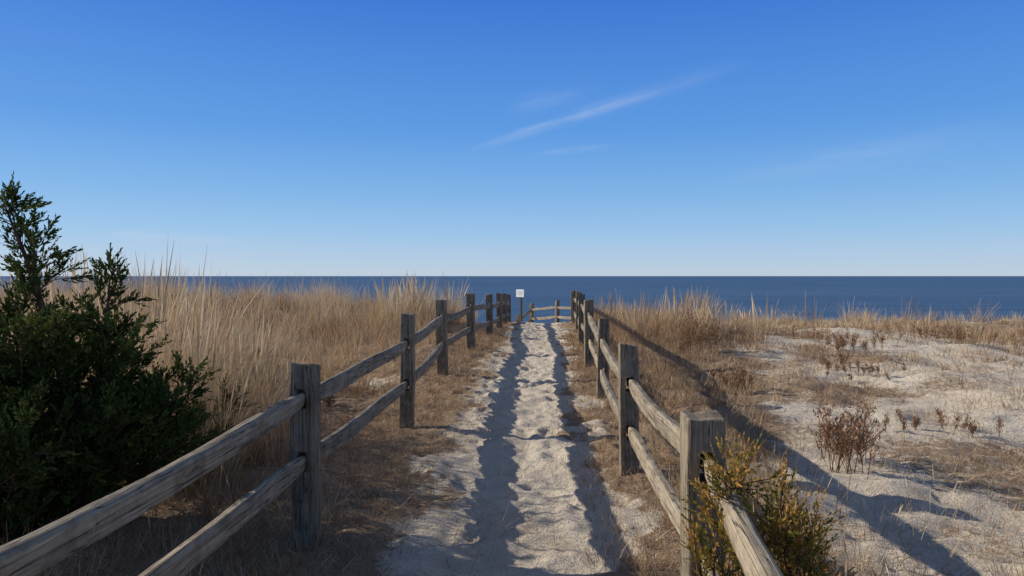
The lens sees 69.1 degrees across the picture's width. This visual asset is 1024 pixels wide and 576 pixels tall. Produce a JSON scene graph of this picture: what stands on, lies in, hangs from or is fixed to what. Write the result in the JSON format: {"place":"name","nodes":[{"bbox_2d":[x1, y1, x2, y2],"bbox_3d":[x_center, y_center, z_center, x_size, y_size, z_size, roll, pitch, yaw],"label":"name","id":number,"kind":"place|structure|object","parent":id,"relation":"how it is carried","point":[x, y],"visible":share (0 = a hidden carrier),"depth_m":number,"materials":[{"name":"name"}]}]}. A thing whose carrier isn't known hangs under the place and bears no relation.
{"place":"outdoors","nodes":[
{"label":"outdoors","id":0,"kind":"place"},
{"bbox_2d":[0,236,1023,575],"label":"dry beach grass","id":1,"kind":"structure","parent":0,"point":[186,334],"depth_m":9.15,"materials":[{"name":"beige plant"}]},
{"bbox_2d":[0,276,1023,323],"bbox_3d":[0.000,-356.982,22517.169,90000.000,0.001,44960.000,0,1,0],"label":"sea","id":2,"kind":"structure","parent":0,"point":[937,293],"depth_m":236.93,"materials":[{"name":"liquid"}]},
{"bbox_2d":[0,0,1023,275],"label":"sky","id":3,"kind":"structure","parent":0,"point":[277,137],"materials":[{"name":"blue"}]},
{"bbox_2d":[2,304,1023,575],"bbox_3d":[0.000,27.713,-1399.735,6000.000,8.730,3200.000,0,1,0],"label":"sand dune ground","id":4,"kind":"structure","parent":0,"point":[520,464],"depth_m":6.11,"materials":[{"name":"beige sand"}]},
{"bbox_2d":[0,171,226,545],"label":"juniper tree","id":5,"kind":"object","parent":4,"relation":"on","point":[73,447],"visible":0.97,"depth_m":4.17,"materials":[{"name":"green plant"}]},
{"bbox_2d":[173,373,259,478],"bbox_3d":[-2.354,1.050,5.541,0.726,0.855,0.743,1,1,29],"label":"shrub","id":6,"kind":"object","parent":4,"relation":"on","point":[227,395],"visible":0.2,"depth_m":5.59,"materials":[{"name":"brown plant"}]},
{"bbox_2d":[219,346,279,368],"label":"dried shrub","id":7,"kind":"object","parent":4,"relation":"on","point":[256,355],"visible":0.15,"depth_m":12.00,"materials":[{"name":"brown plant"}]},
{"bbox_2d":[0,293,510,575],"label":"wooden fence","id":8,"kind":"object","parent":4,"relation":"on","point":[39,550],"visible":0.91,"depth_m":3.89,"materials":[{"name":"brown wood"}]},
{"bbox_2d":[272,386,335,410],"bbox_3d":[-2.486,1.297,9.016,0.710,0.407,0.628,1,1,34],"label":"dried shrub","id":9,"kind":"object","parent":4,"relation":"on","point":[328,400],"visible":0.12,"depth_m":8.95,"materials":[{"name":"brown plant"}]},
{"bbox_2d":[516,289,523,321],"bbox_3d":[0.292,0.769,25.006,0.330,1.440,0.095,1,1,38],"label":"trail sign","id":10,"kind":"object","parent":4,"relation":"on","point":[520,293],"visible":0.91,"depth_m":24.98,"materials":[{"name":"white wood"}]},
{"bbox_2d":[516,300,570,322],"bbox_3d":[1.557,1.402,29.212,3.458,1.960,2.321,1,1,34],"label":"wooden fence","id":11,"kind":"object","parent":4,"relation":"on","point":[556,307],"visible":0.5,"depth_m":30.01,"materials":[{"name":"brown wood"}]},
{"bbox_2d":[571,290,782,575],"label":"wooden fence","id":12,"kind":"object","parent":4,"relation":"on","point":[690,436],"visible":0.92,"depth_m":3.46,"materials":[{"name":"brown wood"}]},
{"bbox_2d":[669,310,720,354],"bbox_3d":[3.251,0.780,13.220,0.922,0.820,0.949,0,1,0],"label":"dried shrub","id":13,"kind":"object","parent":4,"relation":"on","point":[688,334],"visible":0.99,"depth_m":13.12,"materials":[{"name":"brown plant"}]},
{"bbox_2d":[709,361,755,394],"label":"dried shrub","id":14,"kind":"object","parent":4,"relation":"on","point":[743,373],"visible":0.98,"depth_m":9.60,"materials":[{"name":"brown plant"}]},
{"bbox_2d":[670,432,858,575],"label":"juniper shrub","id":15,"kind":"object","parent":4,"relation":"on","point":[794,555],"visible":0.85,"depth_m":2.35,"materials":[{"name":"green plant"}]},
{"bbox_2d":[806,388,883,478],"bbox_3d":[2.792,1.169,6.118,0.500,0.762,0.620,-1,1,-44],"label":"dried shrub","id":16,"kind":"object","parent":4,"relation":"on","point":[847,443],"visible":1,"depth_m":6.13,"materials":[{"name":"brown plant"}]},
{"bbox_2d":[791,326,905,354],"bbox_3d":[6.500,0.965,13.901,1.958,0.532,1.819,0,1,0],"label":"dried shrub","id":17,"kind":"object","parent":4,"relation":"on","point":[842,343],"visible":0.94,"depth_m":13.80,"materials":[{"name":"brown plant"}]},
{"bbox_2d":[827,560,876,575],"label":"dried shrub","id":18,"kind":"object","parent":4,"relation":"on","point":[874,574],"visible":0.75,"depth_m":3.37,"materials":[{"name":"brown plant"}]},
{"bbox_2d":[819,351,907,380],"bbox_3d":[5.340,1.198,11.330,1.226,0.387,1.468,0,1,22],"label":"dried shrub","id":19,"kind":"object","parent":4,"relation":"on","point":[841,357],"visible":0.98,"depth_m":11.31,"materials":[{"name":"brown plant"}]},
{"bbox_2d":[882,407,1003,438],"bbox_3d":[4.398,1.383,7.660,1.226,0.312,0.636,0,1,14],"label":"dried shrub","id":20,"kind":"object","parent":4,"relation":"on","point":[940,420],"visible":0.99,"depth_m":7.56,"materials":[{"name":"brown plant"}]},
{"bbox_2d":[871,321,1021,349],"bbox_3d":[8.502,0.919,14.524,1.582,0.579,2.493,-1,1,-44],"label":"dried shrub","id":21,"kind":"object","parent":4,"relation":"on","point":[934,335],"visible":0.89,"depth_m":14.58,"materials":[{"name":"brown plant"}]},
{"bbox_2d":[1011,322,1023,338],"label":"dried shrub","id":22,"kind":"object","parent":4,"relation":"on","point":[1020,331],"visible":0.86,"depth_m":16.17,"materials":[{"name":"brown plant"}]}
]}

